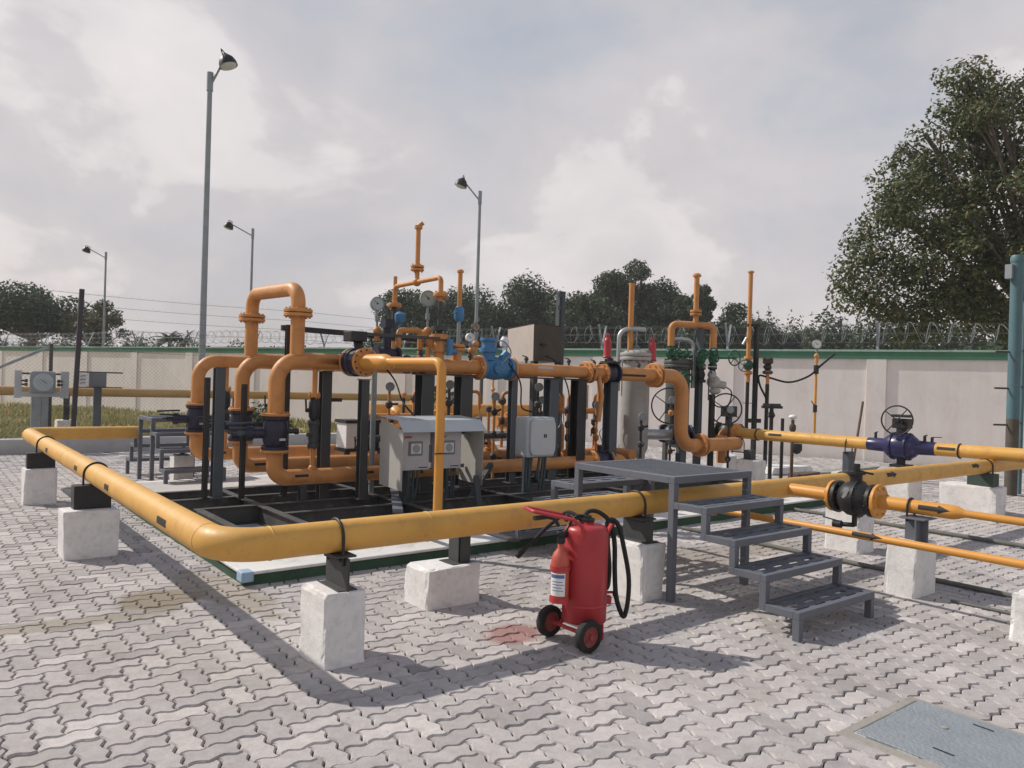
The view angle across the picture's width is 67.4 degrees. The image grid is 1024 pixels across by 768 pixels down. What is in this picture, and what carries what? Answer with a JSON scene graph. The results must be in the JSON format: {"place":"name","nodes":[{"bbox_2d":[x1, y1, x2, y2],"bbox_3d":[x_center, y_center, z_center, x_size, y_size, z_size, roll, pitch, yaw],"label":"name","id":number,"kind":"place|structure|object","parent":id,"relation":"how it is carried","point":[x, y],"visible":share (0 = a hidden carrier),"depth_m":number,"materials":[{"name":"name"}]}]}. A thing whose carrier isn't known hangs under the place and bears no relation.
{"place":"outdoors","nodes":[
{"label":"outdoors","id":0,"kind":"place"},
{"bbox_2d":[0,400,336,438],"bbox_3d":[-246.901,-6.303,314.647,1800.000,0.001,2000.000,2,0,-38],"label":"ground","id":1,"kind":"structure","parent":0,"point":[5,402],"depth_m":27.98,"materials":[{"name":"green plant"}]},
{"bbox_2d":[14,370,68,427],"bbox_3d":[-9.251,0.558,15.103,0.922,1.626,0.286,2,0,-38],"label":"gauge board","id":2,"kind":"object","parent":1,"relation":"on","point":[47,393],"visible":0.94,"depth_m":15.07,"materials":[{"name":"metal"}]},
{"bbox_2d":[0,279,112,345],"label":"rain tree","id":3,"kind":"object","parent":1,"relation":"on","point":[39,320],"visible":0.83,"depth_m":60.23,"materials":[{"name":"green plant"}]},
{"bbox_2d":[60,298,131,346],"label":"sparse tree","id":4,"kind":"object","parent":1,"relation":"on","point":[94,322],"visible":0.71,"depth_m":59.45,"materials":[{"name":"green plant"}]},
{"bbox_2d":[79,371,122,426],"bbox_3d":[-8.501,0.565,15.746,0.892,1.637,0.194,2,0,-38],"label":"distribution panel","id":5,"kind":"object","parent":1,"relation":"on","point":[87,380],"visible":0.66,"depth_m":15.72,"materials":[{"name":"grey metal"}]},
{"bbox_2d":[0,386,412,426],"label":"field pipe","id":6,"kind":"object","parent":1,"relation":"on","point":[110,392],"visible":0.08,"depth_m":19.03,"materials":[{"name":"metal"}]},
{"bbox_2d":[198,48,237,361],"bbox_3d":[-6.520,-2.989,16.976,0.638,8.725,0.444,2,0,-24],"label":"lamp post","id":7,"kind":"object","parent":1,"relation":"on","point":[227,62],"visible":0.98,"depth_m":16.95,"materials":[{"name":"grey metal"}]},
{"bbox_2d":[0,287,484,438],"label":"barbed wire fence","id":8,"kind":"object","parent":1,"relation":"on","point":[77,368],"visible":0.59,"depth_m":15.31,"materials":[{"name":"metal"}]},
{"bbox_2d":[0,430,506,454],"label":"kerb","id":9,"kind":"structure","parent":1,"relation":"on","point":[14,446],"depth_m":15.17,"materials":[{"name":"concrete"}]},
{"bbox_2d":[353,288,456,347],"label":"woodland tree","id":10,"kind":"object","parent":1,"relation":"on","point":[413,309],"visible":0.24,"depth_m":70.06,"materials":[{"name":"green plant"}]},
{"bbox_2d":[455,175,481,334],"bbox_3d":[-1.488,-2.485,23.957,0.854,7.995,0.446,2,0,17],"label":"lamp post","id":11,"kind":"object","parent":1,"relation":"on","point":[460,183],"visible":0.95,"depth_m":23.96,"materials":[{"name":"grey metal"}]},
{"bbox_2d":[429,283,509,347],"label":"woodland tree","id":12,"kind":"object","parent":1,"relation":"on","point":[468,304],"visible":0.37,"depth_m":71.31,"materials":[{"name":"green plant"}]},
{"bbox_2d":[0,296,1005,349],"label":"distant treeline","id":13,"kind":"object","parent":1,"relation":"on","point":[956,341],"visible":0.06,"depth_m":63.30,"materials":[{"name":"green plant"}]},
{"bbox_2d":[0,346,1023,471],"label":"boundary wall","id":14,"kind":"structure","parent":1,"relation":"on","point":[951,396],"depth_m":19.18,"materials":[{"name":"beige paint"}]},
{"bbox_2d":[0,321,1008,349],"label":"razor wire fence","id":15,"kind":"object","parent":14,"relation":"on","point":[727,334],"visible":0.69,"depth_m":21.67,"materials":[{"name":"grey metal"}]},
{"bbox_2d":[480,268,569,347],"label":"woodland tree","id":16,"kind":"object","parent":1,"relation":"on","point":[531,299],"visible":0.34,"depth_m":74.17,"materials":[{"name":"green plant"}]},
{"bbox_2d":[540,290,626,348],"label":"woodland tree","id":17,"kind":"object","parent":1,"relation":"on","point":[579,309],"visible":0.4,"depth_m":70.30,"materials":[{"name":"green plant"}]},
{"bbox_2d":[586,258,658,348],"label":"woodland tree","id":18,"kind":"object","parent":1,"relation":"on","point":[615,290],"visible":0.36,"depth_m":73.59,"materials":[{"name":"green plant"}]},
{"bbox_2d":[633,276,687,348],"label":"woodland tree","id":19,"kind":"object","parent":1,"relation":"on","point":[661,309],"visible":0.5,"depth_m":72.20,"materials":[{"name":"green plant"}]},
{"bbox_2d":[673,284,723,348],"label":"woodland tree","id":20,"kind":"object","parent":1,"relation":"on","point":[708,304],"visible":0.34,"depth_m":68.92,"materials":[{"name":"green plant"}]},
{"bbox_2d":[705,300,783,348],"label":"woodland tree","id":21,"kind":"object","parent":1,"relation":"on","point":[734,312],"visible":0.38,"depth_m":71.78,"materials":[{"name":"green plant"}]},
{"bbox_2d":[786,327,815,348],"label":"woodland tree","id":22,"kind":"object","parent":1,"relation":"on","point":[793,342],"visible":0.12,"depth_m":78.96,"materials":[{"name":"green plant"}]},
{"bbox_2d":[822,54,1023,349],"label":"broadleaf tree","id":23,"kind":"object","parent":1,"relation":"on","point":[965,229],"visible":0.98,"depth_m":24.58,"materials":[{"name":"green plant"}]},
{"bbox_2d":[0,440,1023,767],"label":"paving","id":24,"kind":"structure","parent":0,"point":[108,646],"depth_m":4.39,"materials":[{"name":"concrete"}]},
{"bbox_2d":[21,436,56,504],"bbox_3d":[-5.629,1.032,9.149,0.348,0.830,0.307,2,0,-38],"label":"pipe support","id":25,"kind":"object","parent":24,"relation":"on","point":[39,478],"visible":0.87,"depth_m":9.05,"materials":[{"name":"white concrete"}]},
{"bbox_2d":[58,462,119,560],"bbox_3d":[-3.674,1.095,6.673,0.441,0.830,0.336,2,0,-38],"label":"pipe support","id":26,"kind":"object","parent":24,"relation":"on","point":[88,522],"visible":0.94,"depth_m":6.58,"materials":[{"name":"white concrete"}]},
{"bbox_2d":[125,415,225,483],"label":"step platform","id":27,"kind":"structure","parent":24,"relation":"on","point":[154,444],"depth_m":10.84,"materials":[{"name":"grey metal"}]},
{"bbox_2d":[169,453,193,479],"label":"pipe support","id":28,"kind":"object","parent":24,"relation":"on","point":[182,460],"visible":0.58,"depth_m":10.94,"materials":[{"name":"white concrete"}]},
{"bbox_2d":[299,517,365,671],"bbox_3d":[-1.021,1.179,4.393,0.266,0.830,0.340,2,0,-38],"label":"pipe support","id":29,"kind":"object","parent":24,"relation":"on","point":[332,610],"visible":0.93,"depth_m":4.30,"materials":[{"name":"white concrete"}]},
{"bbox_2d":[369,380,528,427],"bbox_3d":[-1.022,0.593,15.046,3.800,1.900,0.708,2,0,-38],"label":"manifold","id":30,"kind":"object","parent":24,"relation":"on","point":[381,408],"visible":0.17,"depth_m":15.34,"materials":[{"name":"yellow paint"}]},
{"bbox_2d":[404,533,519,611],"bbox_3d":[-0.345,1.322,5.385,0.462,0.582,0.845,2,0,-38],"label":"pipe support","id":31,"kind":"object","parent":24,"relation":"on","point":[452,579],"visible":0.93,"depth_m":5.47,"materials":[{"name":"white concrete"}]},
{"bbox_2d":[111,475,825,585],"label":"equipment plinth","id":32,"kind":"structure","parent":24,"relation":"on","point":[260,572],"depth_m":6.85,"materials":[{"name":"green paint"}]},
{"bbox_2d":[238,384,247,504],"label":"support post","id":33,"kind":"object","parent":32,"relation":"on","point":[242,450],"visible":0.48,"depth_m":8.07,"materials":[{"name":"black metal"}]},
{"bbox_2d":[185,355,411,459],"bbox_3d":[-2.308,0.362,11.547,4.954,1.411,0.288,2,0,-38],"label":"metering run","id":34,"kind":"object","parent":32,"relation":"on","point":[203,367],"visible":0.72,"depth_m":10.17,"materials":[{"name":"orange paint"}]},
{"bbox_2d":[157,405,211,431],"bbox_3d":[-4.259,0.450,10.086,0.703,0.370,0.279,2,0,-11],"label":"isolating valve","id":35,"kind":"object","parent":34,"relation":"on","point":[190,419],"visible":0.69,"depth_m":9.99,"materials":[{"name":"blue paint"}]},
{"bbox_2d":[315,370,333,499],"bbox_3d":[-2.081,0.628,8.490,0.176,1.553,0.176,2,0,-38],"label":"support post","id":36,"kind":"object","parent":32,"relation":"on","point":[324,430],"visible":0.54,"depth_m":8.46,"materials":[{"name":"metal"}]},
{"bbox_2d":[334,419,393,454],"bbox_3d":[-2.018,0.942,10.448,0.710,0.920,0.350,2,0,-38],"label":"terminal box","id":37,"kind":"object","parent":32,"relation":"on","point":[346,431],"visible":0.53,"depth_m":10.21,"materials":[{"name":"white plastic"}]},
{"bbox_2d":[368,371,376,492],"bbox_3d":[-1.608,0.617,8.860,0.064,1.600,0.064,2,0,-38],"label":"grey conduit","id":38,"kind":"object","parent":32,"relation":"on","point":[372,425],"visible":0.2,"depth_m":8.83,"materials":[{"name":"grey metal"}]},
{"bbox_2d":[227,354,529,472],"bbox_3d":[-1.512,0.388,10.265,4.484,1.411,0.288,2,0,-38],"label":"metering run","id":39,"kind":"object","parent":32,"relation":"on","point":[248,367],"visible":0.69,"depth_m":9.05,"materials":[{"name":"orange paint"}]},
{"bbox_2d":[197,411,261,440],"bbox_3d":[-3.279,0.481,8.949,0.703,0.370,0.279,2,0,-11],"label":"isolating valve","id":40,"kind":"object","parent":39,"relation":"on","point":[235,416],"visible":0.51,"depth_m":8.86,"materials":[{"name":"blue paint"}]},
{"bbox_2d":[413,374,436,491],"bbox_3d":[-1.060,0.658,9.165,0.272,1.553,0.272,2,0,-38],"label":"support post","id":41,"kind":"object","parent":32,"relation":"on","point":[424,394],"visible":0.36,"depth_m":9.12,"materials":[{"name":"metal"}]},
{"bbox_2d":[372,319,425,373],"bbox_3d":[-1.321,-0.441,9.084,0.620,0.629,0.257,2,0,-38],"label":"lever valve","id":42,"kind":"object","parent":41,"relation":"on","point":[387,325],"visible":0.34,"depth_m":8.96,"materials":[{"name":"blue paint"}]},
{"bbox_2d":[395,312,456,356],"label":"control fittings","id":43,"kind":"object","parent":42,"relation":"attached to","point":[400,317],"visible":0.83,"depth_m":9.18,"materials":[{"name":"orange paint"}]},
{"bbox_2d":[379,415,486,501],"bbox_3d":[-0.869,0.900,8.384,1.052,1.088,0.533,2,0,-38],"label":"control cabinet","id":44,"kind":"object","parent":32,"relation":"on","point":[404,450],"visible":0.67,"depth_m":8.22,"materials":[{"name":"white metal"}]},
{"bbox_2d":[156,462,741,526],"bbox_3d":[-0.268,1.141,9.531,7.355,0.673,2.520,2,0,-38],"label":"skid frame","id":45,"kind":"object","parent":32,"relation":"on","point":[264,506],"visible":0.34,"depth_m":8.39,"materials":[{"name":"paint"}]},
{"bbox_2d":[199,377,210,499],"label":"support post","id":46,"kind":"object","parent":45,"relation":"on","point":[205,442],"visible":1,"depth_m":7.93,"materials":[{"name":"black metal"}]},
{"bbox_2d":[207,367,227,499],"bbox_3d":[-3.074,0.507,8.026,0.160,1.368,0.160,2,0,-38],"label":"support post","id":47,"kind":"object","parent":45,"relation":"on","point":[217,433],"visible":0.97,"depth_m":7.99,"materials":[{"name":"black metal"}]},
{"bbox_2d":[278,325,290,496],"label":"support post","id":48,"kind":"object","parent":45,"relation":"on","point":[283,491],"visible":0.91,"depth_m":8.25,"materials":[{"name":"metal"}]},
{"bbox_2d":[281,325,425,341],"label":"instrument beam","id":49,"kind":"structure","parent":48,"relation":"on","point":[323,331],"depth_m":8.80,"materials":[{"name":"black metal"}]},
{"bbox_2d":[352,379,370,499],"bbox_3d":[-1.613,0.593,8.284,0.144,1.293,0.144,2,0,-38],"label":"support post","id":50,"kind":"object","parent":45,"relation":"on","point":[362,439],"visible":1,"depth_m":8.26,"materials":[{"name":"metal"}]},
{"bbox_2d":[260,353,594,485],"bbox_3d":[-0.713,0.414,9.367,4.734,1.411,0.288,2,0,-38],"label":"metering run","id":51,"kind":"object","parent":45,"relation":"on","point":[281,369],"visible":0.73,"depth_m":8.17,"materials":[{"name":"orange paint"}]},
{"bbox_2d":[226,416,298,450],"bbox_3d":[-2.577,0.504,7.974,0.703,0.370,0.279,2,0,-11],"label":"isolating valve","id":52,"kind":"object","parent":51,"relation":"on","point":[273,433],"visible":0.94,"depth_m":7.88,"materials":[{"name":"blue paint"}]},
{"bbox_2d":[238,282,312,355],"bbox_3d":[-2.668,-0.716,8.599,0.299,0.802,1.550,2,0,-40],"label":"inverted loop","id":53,"kind":"object","parent":51,"relation":"on","point":[298,312],"visible":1,"depth_m":8.31,"materials":[{"name":"orange paint"}]},
{"bbox_2d":[305,369,319,469],"bbox_3d":[-2.136,0.394,8.228,0.178,1.117,0.123,1,0,-78],"label":"bypass branch","id":54,"kind":"object","parent":51,"relation":"on","point":[313,409],"visible":0.99,"depth_m":8.21,"materials":[{"name":"orange paint"}]},
{"bbox_2d":[339,331,443,376],"bbox_3d":[-1.229,-0.318,8.621,1.422,0.502,0.377,2,0,-41],"label":"wafer valve","id":55,"kind":"object","parent":51,"relation":"attached to","point":[357,338],"visible":0.61,"depth_m":8.23,"materials":[{"name":"blue paint"}]},
{"bbox_2d":[352,348,445,510],"bbox_3d":[-1.109,0.483,7.549,0.308,1.706,1.568,2,0,-38],"label":"drop pipe","id":56,"kind":"object","parent":55,"relation":"attached to","point":[368,362],"visible":0.94,"depth_m":6.96,"materials":[{"name":"metal"}]},
{"bbox_2d":[542,378,560,480],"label":"support post","id":57,"kind":"object","parent":51,"relation":"attached to","point":[550,397],"visible":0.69,"depth_m":10.37,"materials":[{"name":"black metal"}]},
{"bbox_2d":[449,375,475,487],"bbox_3d":[-0.617,0.581,9.510,0.272,1.373,0.272,2,0,-38],"label":"support post","id":58,"kind":"object","parent":45,"relation":"on","point":[463,396],"visible":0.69,"depth_m":9.47,"materials":[{"name":"metal"}]},
{"bbox_2d":[563,379,588,478],"bbox_3d":[0.908,0.625,10.644,0.256,1.373,0.256,2,0,-38],"label":"support post","id":59,"kind":"object","parent":45,"relation":"on","point":[578,402],"visible":0.7,"depth_m":10.62,"materials":[{"name":"black metal"}]},
{"bbox_2d":[507,323,561,472],"bbox_3d":[0.311,0.304,11.322,0.536,2.332,0.646,2,0,-38],"label":"instrument hood","id":60,"kind":"object","parent":32,"relation":"on","point":[534,343],"visible":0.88,"depth_m":11.13,"materials":[{"name":"metal"}]},
{"bbox_2d":[515,416,555,491],"bbox_3d":[0.259,0.937,9.272,0.440,1.090,0.350,2,0,-38],"label":"junction box","id":61,"kind":"object","parent":32,"relation":"on","point":[535,436],"visible":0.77,"depth_m":9.16,"materials":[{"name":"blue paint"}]},
{"bbox_2d":[554,291,565,473],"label":"cable post","id":62,"kind":"object","parent":32,"relation":"on","point":[560,306],"visible":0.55,"depth_m":11.59,"materials":[{"name":"grey metal"}]},
{"bbox_2d":[601,382,619,476],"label":"support post","id":63,"kind":"object","parent":32,"relation":"on","point":[609,420],"visible":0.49,"depth_m":11.01,"materials":[{"name":"black metal"}]},
{"bbox_2d":[616,327,672,458],"bbox_3d":[2.104,0.305,12.331,0.898,2.434,0.540,2,0,-21],"label":"filter vessel","id":64,"kind":"object","parent":32,"relation":"on","point":[634,404],"visible":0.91,"depth_m":12.10,"materials":[{"name":"grey paint"}]},
{"bbox_2d":[627,283,634,360],"bbox_3d":[1.903,-0.940,12.300,0.089,1.350,0.089,2,0,-38],"label":"vent pipe","id":65,"kind":"object","parent":64,"relation":"attached to","point":[631,313],"visible":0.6,"depth_m":12.26,"materials":[{"name":"orange metal"}]},
{"bbox_2d":[662,337,695,462],"bbox_3d":[2.912,0.357,13.544,0.502,2.374,0.502,2,0,-38],"label":"filter vessel","id":66,"kind":"object","parent":32,"relation":"on","point":[680,364],"visible":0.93,"depth_m":13.46,"materials":[{"name":"paint"}]},
{"bbox_2d":[668,273,716,464],"bbox_3d":[3.151,-0.199,13.503,0.860,3.500,0.199,2,0,0],"label":"vent collector","id":67,"kind":"object","parent":32,"relation":"on","point":[699,327],"visible":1,"depth_m":13.45,"materials":[{"name":"orange paint"}]},
{"bbox_2d":[696,348,718,382],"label":"green valve","id":68,"kind":"object","parent":67,"relation":"attached to","point":[701,358],"visible":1,"depth_m":13.31,"materials":[{"name":"paint"}]},
{"bbox_2d":[515,506,630,652],"bbox_3d":[0.306,1.190,4.810,0.794,0.823,0.457,2,0,23],"label":"fire extinguisher","id":69,"kind":"object","parent":24,"relation":"on","point":[582,568],"visible":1,"depth_m":4.69,"materials":[{"name":"red paint"}]},
{"bbox_2d":[608,490,665,601],"bbox_3d":[0.964,1.236,5.925,0.252,0.830,0.375,2,0,-38],"label":"pipe support","id":70,"kind":"object","parent":24,"relation":"on","point":[646,554],"visible":0.73,"depth_m":5.81,"materials":[{"name":"white concrete"}]},
{"bbox_2d":[499,458,874,641],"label":"step platform","id":71,"kind":"structure","parent":24,"relation":"on","point":[649,472],"depth_m":5.73,"materials":[{"name":"grey metal"}]},
{"bbox_2d":[731,436,765,480],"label":"pipe support","id":72,"kind":"object","parent":24,"relation":"on","point":[749,461],"visible":0.61,"depth_m":12.63,"materials":[{"name":"white concrete"}]},
{"bbox_2d":[389,343,742,456],"bbox_3d":[1.319,0.340,10.945,6.901,1.550,0.622,2,0,-42],"label":"outlet header","id":73,"kind":"object","parent":72,"relation":"on","point":[656,375],"visible":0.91,"depth_m":11.10,"materials":[{"name":"orange paint"}]},
{"bbox_2d":[388,221,447,359],"bbox_3d":[-1.194,-1.167,9.661,0.199,1.777,1.299,2,0,-38],"label":"branched vent","id":74,"kind":"object","parent":73,"relation":"on","point":[439,346],"visible":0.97,"depth_m":9.58,"materials":[{"name":"orange metal"}]},
{"bbox_2d":[453,269,463,344],"bbox_3d":[-0.646,-0.939,9.364,0.126,0.925,0.177,2,0,7],"label":"vent pipe","id":75,"kind":"object","parent":73,"relation":"on","point":[458,311],"visible":0.98,"depth_m":9.36,"materials":[{"name":"orange metal"}]},
{"bbox_2d":[479,337,515,379],"bbox_3d":[-0.191,-0.328,9.707,0.468,0.559,0.379,2,0,-38],"label":"pressure regulator","id":76,"kind":"object","parent":73,"relation":"attached to","point":[499,367],"visible":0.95,"depth_m":9.60,"materials":[{"name":"blue paint"}]},
{"bbox_2d":[503,378,517,483],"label":"support post","id":77,"kind":"object","parent":73,"relation":"attached to","point":[511,419],"visible":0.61,"depth_m":9.97,"materials":[{"name":"black metal"}]},
{"bbox_2d":[761,404,796,478],"bbox_3d":[4.822,1.046,13.889,0.677,1.350,0.148,2,0,-9],"label":"drain manifold","id":78,"kind":"object","parent":24,"relation":"on","point":[771,416],"visible":0.79,"depth_m":13.87,"materials":[{"name":"black paint"}]},
{"bbox_2d":[765,464,812,474],"bbox_3d":[5.215,1.649,15.004,1.137,0.145,0.693,2,0,-26],"label":"concrete base","id":79,"kind":"object","parent":24,"relation":"on","point":[786,468],"visible":0.54,"depth_m":14.77,"materials":[{"name":"white concrete"}]},
{"bbox_2d":[745,324,760,449],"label":"cable support","id":80,"kind":"object","parent":79,"relation":"on","point":[753,420],"visible":0.91,"depth_m":14.97,"materials":[{"name":"black paint"}]},
{"bbox_2d":[738,270,753,427],"bbox_3d":[4.580,-0.626,14.927,0.220,3.175,0.355,2,0,39],"label":"vent pipe","id":81,"kind":"object","parent":80,"relation":"attached to","point":[747,364],"visible":0.95,"depth_m":14.96,"materials":[{"name":"orange metal"}]},
{"bbox_2d":[762,357,780,464],"bbox_3d":[5.023,0.606,15.011,0.380,2.238,0.214,2,0,-20],"label":"relief outlet","id":82,"kind":"object","parent":79,"relation":"on","point":[767,362],"visible":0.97,"depth_m":14.96,"materials":[{"name":"black paint"}]},
{"bbox_2d":[831,438,853,473],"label":"pipe support","id":83,"kind":"object","parent":24,"relation":"on","point":[848,461],"visible":0.11,"depth_m":11.67,"materials":[{"name":"grey metal"}]},
{"bbox_2d":[716,423,1023,462],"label":"valve pipe","id":84,"kind":"object","parent":83,"relation":"on","point":[960,451],"visible":0.85,"depth_m":11.76,"materials":[{"name":"yellow metal"}]},
{"bbox_2d":[714,393,743,437],"bbox_3d":[3.809,0.590,13.587,0.544,0.862,0.549,2,0,-38],"label":"wheel valve","id":85,"kind":"object","parent":84,"relation":"attached to","point":[718,426],"visible":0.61,"depth_m":13.59,"materials":[{"name":"black paint"}]},
{"bbox_2d":[706,370,731,465],"bbox_3d":[3.505,0.662,13.411,0.625,1.801,0.333,2,0,-38],"label":"pilot regulator","id":86,"kind":"object","parent":85,"relation":"attached to","point":[714,383],"visible":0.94,"depth_m":13.44,"materials":[{"name":"grey paint"}]},
{"bbox_2d":[811,340,821,432],"bbox_3d":[5.932,0.067,15.004,0.180,1.870,0.100,2,0,7],"label":"pressure gauge","id":87,"kind":"object","parent":84,"relation":"on","point":[816,344],"visible":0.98,"depth_m":14.98,"materials":[{"name":"white metal"}]},
{"bbox_2d":[866,405,941,466],"bbox_3d":[5.631,0.752,11.053,0.459,0.896,1.032,2,0,-38],"label":"gear valve","id":88,"kind":"object","parent":84,"relation":"attached to","point":[901,445],"visible":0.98,"depth_m":10.98,"materials":[{"name":"blue paint"}]},
{"bbox_2d":[681,526,1011,597],"bbox_3d":[3.523,1.672,6.684,0.052,0.044,5.101,2,0,-39],"label":"ground conduit","id":89,"kind":"object","parent":24,"relation":"on","point":[937,580],"visible":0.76,"depth_m":6.92,"materials":[{"name":"grey metal"}]},
{"bbox_2d":[824,471,873,554],"bbox_3d":[3.448,1.307,7.839,0.299,0.831,0.387,2,0,-38],"label":"pipe support","id":90,"kind":"object","parent":24,"relation":"on","point":[865,523],"visible":0.42,"depth_m":7.73,"materials":[{"name":"white concrete"}]},
{"bbox_2d":[712,511,1023,568],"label":"thin pipe","id":91,"kind":"object","parent":24,"relation":"on","point":[974,555],"visible":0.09,"depth_m":5.73,"materials":[{"name":"yellow metal"}]},
{"bbox_2d":[887,481,921,500],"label":"pipe support","id":92,"kind":"object","parent":24,"relation":"on","point":[909,490],"visible":0.31,"depth_m":10.93,"materials":[{"name":"white concrete"}]},
{"bbox_2d":[793,508,1023,547],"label":"ground conduit","id":93,"kind":"object","parent":24,"relation":"on","point":[982,539],"visible":0.76,"depth_m":8.72,"materials":[{"name":"metal"}]},
{"bbox_2d":[883,497,936,598],"bbox_3d":[3.233,1.321,6.216,0.393,0.796,0.256,2,0,-38],"label":"pipe support","id":94,"kind":"object","parent":24,"relation":"on","point":[909,573],"visible":0.78,"depth_m":6.12,"materials":[{"name":"white concrete"}]},
{"bbox_2d":[788,480,1023,525],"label":"branch pipe","id":95,"kind":"object","parent":94,"relation":"on","point":[881,501],"visible":0.81,"depth_m":6.28,"materials":[{"name":"orange metal"}]},
{"bbox_2d":[823,463,874,527],"bbox_3d":[2.946,0.975,6.660,0.324,0.575,0.443,2,0,-38],"label":"ball valve","id":96,"kind":"object","parent":95,"relation":"attached to","point":[850,497],"visible":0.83,"depth_m":6.58,"materials":[{"name":"black paint"}]},
{"bbox_2d":[836,696,1023,767],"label":"manhole cover","id":97,"kind":"object","parent":24,"relation":"on","point":[933,733],"visible":0.98,"depth_m":3.57,"materials":[{"name":"metal"}]},
{"bbox_2d":[939,458,1006,522],"bbox_3d":[6.094,1.383,10.167,0.368,0.830,0.702,2,0,-38],"label":"pipe support","id":98,"kind":"object","parent":24,"relation":"on","point":[985,493],"visible":0.67,"depth_m":9.98,"materials":[{"name":"white concrete"}]},
{"bbox_2d":[22,426,1023,561],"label":"ground pipe","id":99,"kind":"object","parent":98,"relation":"on","point":[197,534],"visible":0.94,"depth_m":5.07,"materials":[{"name":"yellow metal"}]},
{"bbox_2d":[993,254,1023,495],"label":"teal pole","id":100,"kind":"object","parent":24,"relation":"on","point":[1014,271],"visible":0.93,"depth_m":12.55,"materials":[{"name":"metal"}]},
{"bbox_2d":[1009,589,1023,643],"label":"pipe support","id":101,"kind":"object","parent":24,"relation":"on","point":[1016,633],"visible":0.96,"depth_m":5.02,"materials":[{"name":"white concrete"}]},
{"bbox_2d":[1017,302,1023,493],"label":"slim pole","id":102,"kind":"object","parent":24,"relation":"on","point":[1021,425],"visible":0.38,"depth_m":12.78,"materials":[{"name":"teal metal"}]},
{"bbox_2d":[0,0,1023,348],"label":"sky","id":103,"kind":"structure","parent":0,"point":[721,141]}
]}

